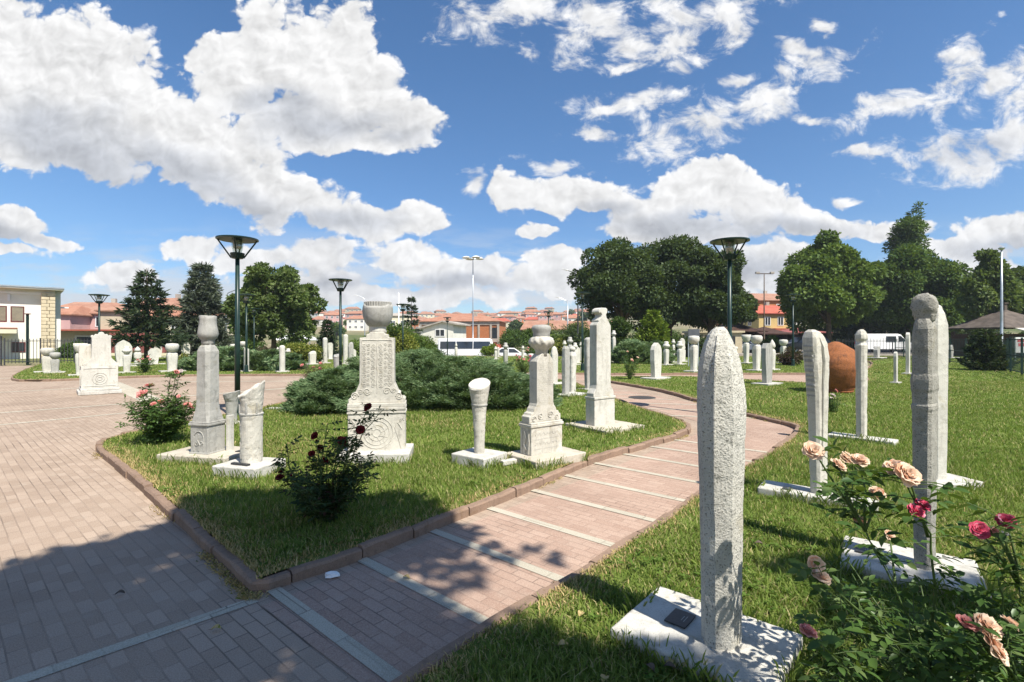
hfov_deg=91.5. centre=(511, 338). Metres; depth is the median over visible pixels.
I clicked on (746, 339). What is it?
gravestone
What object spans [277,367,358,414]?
juniper shrub
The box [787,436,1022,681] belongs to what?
rose bush
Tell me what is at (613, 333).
gravestone
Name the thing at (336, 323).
town tree
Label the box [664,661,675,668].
fallen leaf
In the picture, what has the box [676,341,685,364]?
gravestone
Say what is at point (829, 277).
plane tree
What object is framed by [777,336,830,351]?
black car
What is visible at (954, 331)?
dark tree
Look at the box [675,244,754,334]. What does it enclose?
oak tree
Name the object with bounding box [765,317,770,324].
window
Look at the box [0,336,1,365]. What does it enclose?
fence
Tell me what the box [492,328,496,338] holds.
window
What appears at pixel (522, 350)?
gravestone
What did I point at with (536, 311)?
house
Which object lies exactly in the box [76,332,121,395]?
monument
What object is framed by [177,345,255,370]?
juniper shrub
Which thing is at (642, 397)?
manhole cover
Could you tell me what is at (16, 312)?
window
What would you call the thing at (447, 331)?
lamp post
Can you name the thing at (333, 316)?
house
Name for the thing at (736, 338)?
stone pavilion
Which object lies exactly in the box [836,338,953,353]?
fence
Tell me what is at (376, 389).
gravestone
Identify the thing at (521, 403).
juniper shrub
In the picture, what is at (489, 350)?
clipped bush
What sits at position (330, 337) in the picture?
spruce tree
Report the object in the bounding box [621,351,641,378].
rose bush
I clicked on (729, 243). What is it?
lamp post
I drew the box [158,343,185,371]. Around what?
gravestone
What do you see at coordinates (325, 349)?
gravestone
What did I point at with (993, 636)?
rose bush
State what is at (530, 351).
rose bush
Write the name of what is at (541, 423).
gravestone
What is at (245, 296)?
lamp post
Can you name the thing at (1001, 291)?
street light
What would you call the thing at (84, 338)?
window
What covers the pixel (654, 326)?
cypress tree
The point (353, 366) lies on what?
juniper shrub
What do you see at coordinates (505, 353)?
gravestone
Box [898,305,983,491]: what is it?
gravestone
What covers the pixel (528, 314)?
house
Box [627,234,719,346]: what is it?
oak tree
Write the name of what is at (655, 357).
gravestone
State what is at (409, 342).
yellow green bush
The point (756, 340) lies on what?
gravestone
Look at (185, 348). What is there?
gravestone
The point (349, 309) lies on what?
house
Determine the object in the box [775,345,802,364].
purple shrub
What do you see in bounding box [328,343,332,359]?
gravestone
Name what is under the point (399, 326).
dark bush
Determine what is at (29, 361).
fence
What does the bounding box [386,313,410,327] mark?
apartment block
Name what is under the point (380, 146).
sky
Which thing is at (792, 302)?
lamp post
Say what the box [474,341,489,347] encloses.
window
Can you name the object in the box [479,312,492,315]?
house
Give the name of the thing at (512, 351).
white car
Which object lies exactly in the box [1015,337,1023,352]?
sign board
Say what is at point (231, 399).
gravestone
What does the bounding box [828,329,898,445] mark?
gravestone
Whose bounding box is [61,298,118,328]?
house
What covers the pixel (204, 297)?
cedar tree
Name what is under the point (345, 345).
gravestone
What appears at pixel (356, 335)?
ground
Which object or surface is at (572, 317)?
house
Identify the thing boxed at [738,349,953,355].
pavement
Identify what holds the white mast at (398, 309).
on the ground at (356, 335)
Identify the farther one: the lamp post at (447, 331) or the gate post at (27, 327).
the lamp post at (447, 331)
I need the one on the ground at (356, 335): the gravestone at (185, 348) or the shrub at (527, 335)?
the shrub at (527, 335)
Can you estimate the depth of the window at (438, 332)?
93.08 m
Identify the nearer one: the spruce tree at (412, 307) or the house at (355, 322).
the spruce tree at (412, 307)
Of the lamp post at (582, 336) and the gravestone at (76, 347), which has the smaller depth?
the gravestone at (76, 347)
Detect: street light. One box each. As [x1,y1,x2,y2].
[554,296,567,326]
[562,269,578,345]
[998,247,1004,338]
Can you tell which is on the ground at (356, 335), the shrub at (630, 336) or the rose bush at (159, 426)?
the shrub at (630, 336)
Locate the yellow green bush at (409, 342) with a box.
[386,328,419,353]
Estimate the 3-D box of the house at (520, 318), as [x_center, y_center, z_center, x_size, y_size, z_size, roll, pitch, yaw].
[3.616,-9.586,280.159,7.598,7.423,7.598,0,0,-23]
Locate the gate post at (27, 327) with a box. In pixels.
[24,313,29,364]
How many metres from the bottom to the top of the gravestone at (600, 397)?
2.107 m
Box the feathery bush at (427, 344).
[411,332,438,351]
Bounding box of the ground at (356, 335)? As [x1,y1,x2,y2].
[2,316,1021,365]
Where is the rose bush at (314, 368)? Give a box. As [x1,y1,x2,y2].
[298,362,324,377]
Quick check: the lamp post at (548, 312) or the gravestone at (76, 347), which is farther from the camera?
the lamp post at (548, 312)
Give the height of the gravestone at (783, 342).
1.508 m
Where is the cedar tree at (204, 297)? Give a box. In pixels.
[164,261,234,355]
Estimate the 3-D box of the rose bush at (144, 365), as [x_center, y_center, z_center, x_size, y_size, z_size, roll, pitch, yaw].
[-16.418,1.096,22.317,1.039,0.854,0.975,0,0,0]
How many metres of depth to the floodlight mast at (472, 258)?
67.96 m
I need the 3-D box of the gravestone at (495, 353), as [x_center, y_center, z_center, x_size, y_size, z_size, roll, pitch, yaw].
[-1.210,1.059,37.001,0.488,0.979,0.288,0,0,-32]
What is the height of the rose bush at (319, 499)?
1.020 m
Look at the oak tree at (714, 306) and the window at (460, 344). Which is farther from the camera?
the window at (460, 344)
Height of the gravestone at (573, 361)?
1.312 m
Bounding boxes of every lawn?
[14,357,902,378]
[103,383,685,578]
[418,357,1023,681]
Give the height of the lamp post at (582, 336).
3.727 m
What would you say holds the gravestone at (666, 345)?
on the lawn at (346, 365)
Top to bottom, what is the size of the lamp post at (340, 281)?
3.567 m
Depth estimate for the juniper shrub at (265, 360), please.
23.67 m
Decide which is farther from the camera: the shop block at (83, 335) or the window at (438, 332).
the window at (438, 332)
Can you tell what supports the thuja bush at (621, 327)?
on the lawn at (346, 365)
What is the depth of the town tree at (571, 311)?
391.23 m
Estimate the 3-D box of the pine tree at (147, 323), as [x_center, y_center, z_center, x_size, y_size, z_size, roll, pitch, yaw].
[-24.770,-1.646,34.031,5.133,6.538,4.278,0,0,-27]
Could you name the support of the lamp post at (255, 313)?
on the lawn at (346, 365)
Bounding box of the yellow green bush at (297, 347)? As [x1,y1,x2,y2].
[285,341,322,361]
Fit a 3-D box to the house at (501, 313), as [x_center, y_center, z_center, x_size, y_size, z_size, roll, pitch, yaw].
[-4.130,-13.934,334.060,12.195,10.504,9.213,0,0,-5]
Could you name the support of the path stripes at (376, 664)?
on the path
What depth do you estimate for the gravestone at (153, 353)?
29.55 m
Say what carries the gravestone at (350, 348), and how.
on the lawn at (346, 365)
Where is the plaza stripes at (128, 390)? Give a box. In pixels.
[0,378,285,681]
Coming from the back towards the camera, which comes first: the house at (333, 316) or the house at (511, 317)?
the house at (511, 317)
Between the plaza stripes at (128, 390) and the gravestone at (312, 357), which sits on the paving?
the plaza stripes at (128, 390)
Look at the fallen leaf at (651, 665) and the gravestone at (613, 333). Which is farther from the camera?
the gravestone at (613, 333)
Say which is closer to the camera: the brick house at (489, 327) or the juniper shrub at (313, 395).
the juniper shrub at (313, 395)
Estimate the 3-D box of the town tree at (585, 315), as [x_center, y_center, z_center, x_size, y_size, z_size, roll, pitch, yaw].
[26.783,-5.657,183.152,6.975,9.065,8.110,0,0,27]
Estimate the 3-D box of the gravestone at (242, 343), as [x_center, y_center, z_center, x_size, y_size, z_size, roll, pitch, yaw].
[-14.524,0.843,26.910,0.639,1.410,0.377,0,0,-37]
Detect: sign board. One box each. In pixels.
[688,329,699,365]
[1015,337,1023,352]
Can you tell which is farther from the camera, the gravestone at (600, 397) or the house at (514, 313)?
the house at (514, 313)
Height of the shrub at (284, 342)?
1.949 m
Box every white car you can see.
[499,348,526,355]
[742,340,761,351]
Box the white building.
[0,284,68,358]
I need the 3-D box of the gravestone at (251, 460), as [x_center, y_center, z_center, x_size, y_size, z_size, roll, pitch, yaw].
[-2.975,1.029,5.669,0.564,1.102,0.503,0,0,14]
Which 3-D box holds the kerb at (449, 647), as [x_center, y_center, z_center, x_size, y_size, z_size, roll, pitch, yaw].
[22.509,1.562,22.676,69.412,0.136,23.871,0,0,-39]
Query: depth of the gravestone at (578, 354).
31.11 m
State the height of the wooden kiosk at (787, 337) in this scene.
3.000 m
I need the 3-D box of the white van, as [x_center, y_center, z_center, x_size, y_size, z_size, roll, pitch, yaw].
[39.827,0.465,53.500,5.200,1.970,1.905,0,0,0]
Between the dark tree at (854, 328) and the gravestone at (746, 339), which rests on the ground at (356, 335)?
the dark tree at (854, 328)
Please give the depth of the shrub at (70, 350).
39.23 m
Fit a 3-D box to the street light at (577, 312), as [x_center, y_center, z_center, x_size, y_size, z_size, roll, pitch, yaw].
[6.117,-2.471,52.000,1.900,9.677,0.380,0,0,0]
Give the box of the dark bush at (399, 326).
[364,321,416,337]
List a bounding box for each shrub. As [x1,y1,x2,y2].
[55,339,86,357]
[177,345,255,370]
[178,352,189,360]
[219,348,309,370]
[225,336,267,350]
[276,336,293,349]
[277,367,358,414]
[325,354,419,402]
[337,338,359,355]
[353,346,490,410]
[412,350,529,409]
[466,371,563,408]
[496,328,526,350]
[517,328,552,353]
[545,323,568,351]
[549,335,574,355]
[558,320,589,334]
[564,326,589,342]
[574,329,611,349]
[611,338,650,363]
[626,331,642,338]
[634,339,676,362]
[672,330,683,348]
[675,335,706,356]
[759,334,781,352]
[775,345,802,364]
[805,325,854,347]
[837,332,854,348]
[992,329,1011,333]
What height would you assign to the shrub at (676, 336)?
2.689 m
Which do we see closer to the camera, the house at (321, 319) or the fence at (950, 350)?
the fence at (950, 350)
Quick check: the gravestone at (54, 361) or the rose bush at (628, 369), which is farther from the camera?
the gravestone at (54, 361)
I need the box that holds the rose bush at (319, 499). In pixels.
[269,403,395,523]
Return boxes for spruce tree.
[315,319,338,354]
[404,294,422,337]
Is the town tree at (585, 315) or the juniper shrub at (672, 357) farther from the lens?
the town tree at (585, 315)
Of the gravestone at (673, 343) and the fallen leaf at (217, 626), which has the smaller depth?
the fallen leaf at (217, 626)
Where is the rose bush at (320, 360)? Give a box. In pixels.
[318,346,323,361]
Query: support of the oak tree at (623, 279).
on the lawn at (346, 365)
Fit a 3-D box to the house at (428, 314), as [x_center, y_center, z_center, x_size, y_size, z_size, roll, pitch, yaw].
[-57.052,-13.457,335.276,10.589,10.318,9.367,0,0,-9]
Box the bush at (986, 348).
[955,327,1023,370]
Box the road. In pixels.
[676,351,953,353]
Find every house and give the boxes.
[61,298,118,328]
[61,305,92,328]
[94,303,143,355]
[141,294,180,305]
[143,306,241,355]
[310,312,325,317]
[314,317,323,326]
[323,311,342,330]
[345,306,361,312]
[345,310,362,328]
[346,314,368,330]
[412,316,427,328]
[413,320,470,344]
[419,312,434,317]
[419,313,506,347]
[434,310,445,313]
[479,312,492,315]
[495,317,510,328]
[497,310,511,315]
[500,314,515,320]
[506,311,517,315]
[516,315,525,322]
[520,320,566,350]
[521,312,537,317]
[522,309,540,314]
[524,316,537,321]
[538,313,553,319]
[545,307,554,311]
[550,312,560,319]
[564,315,579,320]
[566,318,611,335]
[740,302,790,329]
[748,291,780,305]
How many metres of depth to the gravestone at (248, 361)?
23.19 m
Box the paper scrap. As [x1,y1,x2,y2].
[325,571,339,577]
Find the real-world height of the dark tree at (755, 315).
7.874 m
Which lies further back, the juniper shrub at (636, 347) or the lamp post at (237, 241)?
the juniper shrub at (636, 347)
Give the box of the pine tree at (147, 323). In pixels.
[106,268,190,358]
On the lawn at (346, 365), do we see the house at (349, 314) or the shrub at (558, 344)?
the shrub at (558, 344)
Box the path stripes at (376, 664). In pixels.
[268,384,774,681]
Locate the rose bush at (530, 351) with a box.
[525,347,534,358]
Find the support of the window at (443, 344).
in the minibus
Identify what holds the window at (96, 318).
in the house at (92, 306)
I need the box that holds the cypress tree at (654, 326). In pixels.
[630,308,674,349]
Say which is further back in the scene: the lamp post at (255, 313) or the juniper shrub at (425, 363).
the lamp post at (255, 313)
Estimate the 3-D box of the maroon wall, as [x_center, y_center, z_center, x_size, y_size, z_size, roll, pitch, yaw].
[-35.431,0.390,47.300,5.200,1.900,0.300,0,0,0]
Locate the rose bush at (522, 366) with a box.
[512,354,530,373]
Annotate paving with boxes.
[0,366,868,681]
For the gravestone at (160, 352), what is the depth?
40.85 m
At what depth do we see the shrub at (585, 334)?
40.12 m
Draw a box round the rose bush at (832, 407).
[828,389,844,412]
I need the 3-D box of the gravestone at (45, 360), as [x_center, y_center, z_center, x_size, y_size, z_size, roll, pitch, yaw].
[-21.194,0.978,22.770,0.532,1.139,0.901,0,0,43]
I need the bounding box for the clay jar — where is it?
[828,341,855,392]
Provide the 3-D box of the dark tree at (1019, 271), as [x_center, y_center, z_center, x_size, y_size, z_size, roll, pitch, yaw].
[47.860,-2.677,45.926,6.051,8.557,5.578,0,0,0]
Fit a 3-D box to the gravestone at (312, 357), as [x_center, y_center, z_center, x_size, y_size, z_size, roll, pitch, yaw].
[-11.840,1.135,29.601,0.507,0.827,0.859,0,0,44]
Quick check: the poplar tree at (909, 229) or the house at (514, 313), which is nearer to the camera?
the poplar tree at (909, 229)
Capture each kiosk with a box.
[720,323,767,343]
[747,327,797,344]
[778,328,831,340]
[948,303,1023,357]
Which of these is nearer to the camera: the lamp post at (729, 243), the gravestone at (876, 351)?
the lamp post at (729, 243)
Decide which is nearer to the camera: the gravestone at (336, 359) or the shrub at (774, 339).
the gravestone at (336, 359)
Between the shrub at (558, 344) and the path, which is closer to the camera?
the path
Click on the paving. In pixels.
(84, 534)
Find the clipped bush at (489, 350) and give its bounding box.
[479,343,496,355]
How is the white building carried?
on the ground at (356, 335)
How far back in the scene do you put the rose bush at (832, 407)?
10.28 m
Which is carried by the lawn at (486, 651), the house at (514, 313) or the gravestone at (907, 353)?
the gravestone at (907, 353)
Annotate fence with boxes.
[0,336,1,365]
[4,338,90,364]
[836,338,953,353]
[895,338,1007,368]
[1000,338,1023,373]
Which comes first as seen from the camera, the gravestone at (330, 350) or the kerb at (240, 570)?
the kerb at (240, 570)
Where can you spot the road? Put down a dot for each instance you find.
(868, 352)
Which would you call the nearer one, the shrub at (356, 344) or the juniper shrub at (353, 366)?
the juniper shrub at (353, 366)
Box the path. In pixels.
[261,374,805,681]
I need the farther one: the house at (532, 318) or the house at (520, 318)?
the house at (520, 318)
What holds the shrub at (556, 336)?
on the ground at (356, 335)
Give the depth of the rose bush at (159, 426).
7.21 m
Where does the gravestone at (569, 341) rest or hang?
on the lawn at (346, 365)
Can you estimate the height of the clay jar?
1.473 m
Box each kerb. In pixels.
[11,355,872,381]
[95,379,690,592]
[390,361,872,681]
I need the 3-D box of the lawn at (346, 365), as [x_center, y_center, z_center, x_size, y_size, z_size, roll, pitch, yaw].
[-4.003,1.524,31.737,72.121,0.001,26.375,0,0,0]
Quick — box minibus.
[438,338,492,355]
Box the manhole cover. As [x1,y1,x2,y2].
[628,396,655,398]
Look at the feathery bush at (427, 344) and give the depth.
32.87 m
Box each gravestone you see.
[33,348,59,372]
[44,352,65,372]
[68,343,87,375]
[115,340,136,366]
[118,346,135,372]
[131,346,141,364]
[148,348,165,364]
[154,347,161,356]
[157,315,239,464]
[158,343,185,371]
[181,343,189,355]
[212,380,285,479]
[223,390,240,424]
[240,341,244,348]
[240,349,252,371]
[276,345,289,371]
[306,351,317,364]
[322,338,329,362]
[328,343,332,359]
[333,354,338,367]
[338,301,413,464]
[343,334,347,363]
[346,342,353,364]
[451,378,516,469]
[494,346,497,358]
[503,343,507,362]
[507,324,585,469]
[521,346,526,357]
[550,346,561,384]
[555,346,586,396]
[565,308,644,434]
[567,337,572,347]
[569,346,576,391]
[573,343,580,364]
[577,347,580,362]
[582,337,589,389]
[610,327,802,681]
[611,330,615,361]
[641,343,669,379]
[662,341,672,364]
[669,339,675,362]
[675,338,687,361]
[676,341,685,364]
[683,336,699,371]
[741,335,752,362]
[746,335,762,370]
[751,343,781,385]
[757,329,878,515]
[770,340,779,369]
[777,339,787,362]
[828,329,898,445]
[840,293,991,603]
[867,346,886,357]
[889,352,901,382]
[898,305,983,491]
[901,332,910,373]
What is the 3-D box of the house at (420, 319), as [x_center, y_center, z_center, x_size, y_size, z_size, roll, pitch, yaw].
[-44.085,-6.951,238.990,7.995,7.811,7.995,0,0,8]
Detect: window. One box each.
[0,306,6,321]
[10,306,23,321]
[12,342,25,351]
[75,335,93,343]
[95,316,97,326]
[435,329,444,336]
[440,341,455,347]
[457,341,472,347]
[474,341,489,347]
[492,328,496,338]
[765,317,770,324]
[778,317,783,325]
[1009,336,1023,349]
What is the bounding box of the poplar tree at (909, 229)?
[882,201,935,339]
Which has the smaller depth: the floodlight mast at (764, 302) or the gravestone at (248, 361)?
the gravestone at (248, 361)
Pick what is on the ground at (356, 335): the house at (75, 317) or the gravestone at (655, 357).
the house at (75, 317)
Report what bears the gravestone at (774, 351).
on the lawn at (346, 365)
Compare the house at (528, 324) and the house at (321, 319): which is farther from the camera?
the house at (321, 319)
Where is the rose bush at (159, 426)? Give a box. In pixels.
[115,369,195,442]
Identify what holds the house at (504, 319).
on the ground at (356, 335)
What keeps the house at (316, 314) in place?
on the ground at (356, 335)
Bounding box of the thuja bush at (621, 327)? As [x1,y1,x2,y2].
[609,316,632,346]
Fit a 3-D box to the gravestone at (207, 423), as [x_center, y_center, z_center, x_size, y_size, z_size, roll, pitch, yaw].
[-3.851,0.643,6.365,1.000,1.874,0.653,0,0,14]
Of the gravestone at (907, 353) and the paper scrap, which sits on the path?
the paper scrap
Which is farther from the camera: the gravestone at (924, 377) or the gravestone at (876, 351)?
the gravestone at (876, 351)
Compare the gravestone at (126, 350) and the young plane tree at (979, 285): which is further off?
the young plane tree at (979, 285)
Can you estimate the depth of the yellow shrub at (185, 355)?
24.59 m
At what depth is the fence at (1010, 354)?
22.29 m
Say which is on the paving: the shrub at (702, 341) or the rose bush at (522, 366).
the rose bush at (522, 366)
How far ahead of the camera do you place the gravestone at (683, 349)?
32.86 m
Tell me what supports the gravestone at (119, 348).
on the lawn at (346, 365)
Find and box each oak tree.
[567,236,678,325]
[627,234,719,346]
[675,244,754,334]
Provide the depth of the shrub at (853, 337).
70.16 m
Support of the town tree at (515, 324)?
on the ground at (356, 335)
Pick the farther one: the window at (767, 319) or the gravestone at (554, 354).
the window at (767, 319)
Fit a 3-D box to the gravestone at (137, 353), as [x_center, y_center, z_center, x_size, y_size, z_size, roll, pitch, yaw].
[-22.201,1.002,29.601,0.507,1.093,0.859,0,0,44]
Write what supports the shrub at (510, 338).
on the ground at (356, 335)
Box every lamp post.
[88,294,109,332]
[215,235,258,414]
[240,294,255,371]
[247,308,259,348]
[328,278,351,366]
[396,303,409,351]
[443,317,451,354]
[544,311,552,353]
[574,292,590,370]
[710,237,749,337]
[784,294,801,365]
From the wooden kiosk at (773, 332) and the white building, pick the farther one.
the wooden kiosk at (773, 332)
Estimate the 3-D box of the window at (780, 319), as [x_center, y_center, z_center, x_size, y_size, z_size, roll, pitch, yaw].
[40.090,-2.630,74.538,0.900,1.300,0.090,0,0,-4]
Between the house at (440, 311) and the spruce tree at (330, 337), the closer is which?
the spruce tree at (330, 337)
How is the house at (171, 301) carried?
on the ground at (356, 335)
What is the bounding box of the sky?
[0,0,1023,312]
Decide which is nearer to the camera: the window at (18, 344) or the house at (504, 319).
the window at (18, 344)
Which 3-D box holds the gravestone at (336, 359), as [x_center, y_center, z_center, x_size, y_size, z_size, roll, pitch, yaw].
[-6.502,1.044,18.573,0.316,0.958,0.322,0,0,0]
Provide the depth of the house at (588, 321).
84.39 m
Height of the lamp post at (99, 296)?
3.546 m
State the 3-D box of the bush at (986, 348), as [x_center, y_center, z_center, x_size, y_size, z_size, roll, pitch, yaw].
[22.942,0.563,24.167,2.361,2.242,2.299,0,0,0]
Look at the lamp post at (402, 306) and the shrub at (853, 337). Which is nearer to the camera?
the lamp post at (402, 306)
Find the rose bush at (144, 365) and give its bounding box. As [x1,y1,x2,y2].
[133,354,156,372]
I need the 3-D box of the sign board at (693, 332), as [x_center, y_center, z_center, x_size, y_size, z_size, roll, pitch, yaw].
[10.013,0.503,27.525,0.620,2.070,0.130,0,0,0]
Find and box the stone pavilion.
[682,325,744,352]
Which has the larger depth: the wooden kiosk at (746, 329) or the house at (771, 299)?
the house at (771, 299)
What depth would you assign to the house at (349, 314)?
242.68 m
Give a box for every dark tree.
[739,295,759,334]
[831,306,911,335]
[859,242,972,331]
[906,317,985,349]
[1009,265,1023,314]
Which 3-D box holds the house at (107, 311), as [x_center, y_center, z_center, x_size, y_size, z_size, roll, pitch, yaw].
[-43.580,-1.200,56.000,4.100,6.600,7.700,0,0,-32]
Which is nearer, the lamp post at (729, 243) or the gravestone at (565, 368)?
the lamp post at (729, 243)
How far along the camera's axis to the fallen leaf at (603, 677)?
2.16 m
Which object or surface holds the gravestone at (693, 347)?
on the lawn at (346, 365)
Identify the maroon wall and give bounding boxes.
[109,333,165,352]
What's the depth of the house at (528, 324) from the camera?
80.60 m
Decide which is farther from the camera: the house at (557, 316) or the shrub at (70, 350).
the house at (557, 316)
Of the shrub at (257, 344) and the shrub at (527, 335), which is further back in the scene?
the shrub at (527, 335)
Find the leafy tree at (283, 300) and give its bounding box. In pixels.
[221,261,328,348]
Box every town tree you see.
[331,321,346,336]
[506,319,522,334]
[566,309,574,314]
[576,312,591,320]
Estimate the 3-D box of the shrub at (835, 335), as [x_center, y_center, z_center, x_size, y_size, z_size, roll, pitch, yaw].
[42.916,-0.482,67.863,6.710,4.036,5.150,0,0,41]
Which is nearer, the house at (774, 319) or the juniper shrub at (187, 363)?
the juniper shrub at (187, 363)
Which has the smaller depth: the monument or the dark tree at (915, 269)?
the monument
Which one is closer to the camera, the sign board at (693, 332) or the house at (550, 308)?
the sign board at (693, 332)
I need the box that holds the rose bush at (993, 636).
[929,494,1023,681]
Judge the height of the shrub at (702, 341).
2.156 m
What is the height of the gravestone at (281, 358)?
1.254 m
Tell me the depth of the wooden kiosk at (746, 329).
61.28 m
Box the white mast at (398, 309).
[398,293,398,324]
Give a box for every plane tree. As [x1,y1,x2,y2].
[774,229,889,341]
[952,248,1023,320]
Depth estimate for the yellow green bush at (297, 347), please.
30.01 m
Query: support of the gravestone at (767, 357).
on the lawn at (486, 651)
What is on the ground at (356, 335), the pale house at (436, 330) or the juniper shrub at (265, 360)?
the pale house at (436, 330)
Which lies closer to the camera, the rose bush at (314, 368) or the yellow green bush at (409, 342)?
the rose bush at (314, 368)
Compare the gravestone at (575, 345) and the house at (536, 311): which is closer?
the gravestone at (575, 345)
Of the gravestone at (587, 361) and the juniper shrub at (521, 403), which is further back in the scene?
the gravestone at (587, 361)
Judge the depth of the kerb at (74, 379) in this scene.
21.38 m
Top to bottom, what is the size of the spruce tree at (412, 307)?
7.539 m
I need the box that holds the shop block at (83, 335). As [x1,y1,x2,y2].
[61,329,144,355]
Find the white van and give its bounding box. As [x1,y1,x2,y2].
[854,334,911,352]
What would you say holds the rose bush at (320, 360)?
on the lawn at (346, 365)
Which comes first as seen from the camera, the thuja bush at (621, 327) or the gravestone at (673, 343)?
the gravestone at (673, 343)
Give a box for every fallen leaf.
[208,624,220,629]
[556,639,567,645]
[600,674,608,681]
[646,662,655,672]
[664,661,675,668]
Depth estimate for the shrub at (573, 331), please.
57.56 m
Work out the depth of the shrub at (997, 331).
70.84 m
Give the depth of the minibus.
55.50 m
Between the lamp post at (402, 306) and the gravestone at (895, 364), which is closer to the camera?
the gravestone at (895, 364)
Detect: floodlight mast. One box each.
[462,256,482,337]
[755,272,774,339]
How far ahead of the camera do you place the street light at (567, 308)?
61.95 m
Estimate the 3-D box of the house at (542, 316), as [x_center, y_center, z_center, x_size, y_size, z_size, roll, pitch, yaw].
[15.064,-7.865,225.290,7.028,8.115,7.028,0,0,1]
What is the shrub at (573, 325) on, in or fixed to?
on the ground at (356, 335)
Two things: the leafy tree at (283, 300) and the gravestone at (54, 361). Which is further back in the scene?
the leafy tree at (283, 300)
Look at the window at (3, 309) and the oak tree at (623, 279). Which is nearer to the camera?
the window at (3, 309)
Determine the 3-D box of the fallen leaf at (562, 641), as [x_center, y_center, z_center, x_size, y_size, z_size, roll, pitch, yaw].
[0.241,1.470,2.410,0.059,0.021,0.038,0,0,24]
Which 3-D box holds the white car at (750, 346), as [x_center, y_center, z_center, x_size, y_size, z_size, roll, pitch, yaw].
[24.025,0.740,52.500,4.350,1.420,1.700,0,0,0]

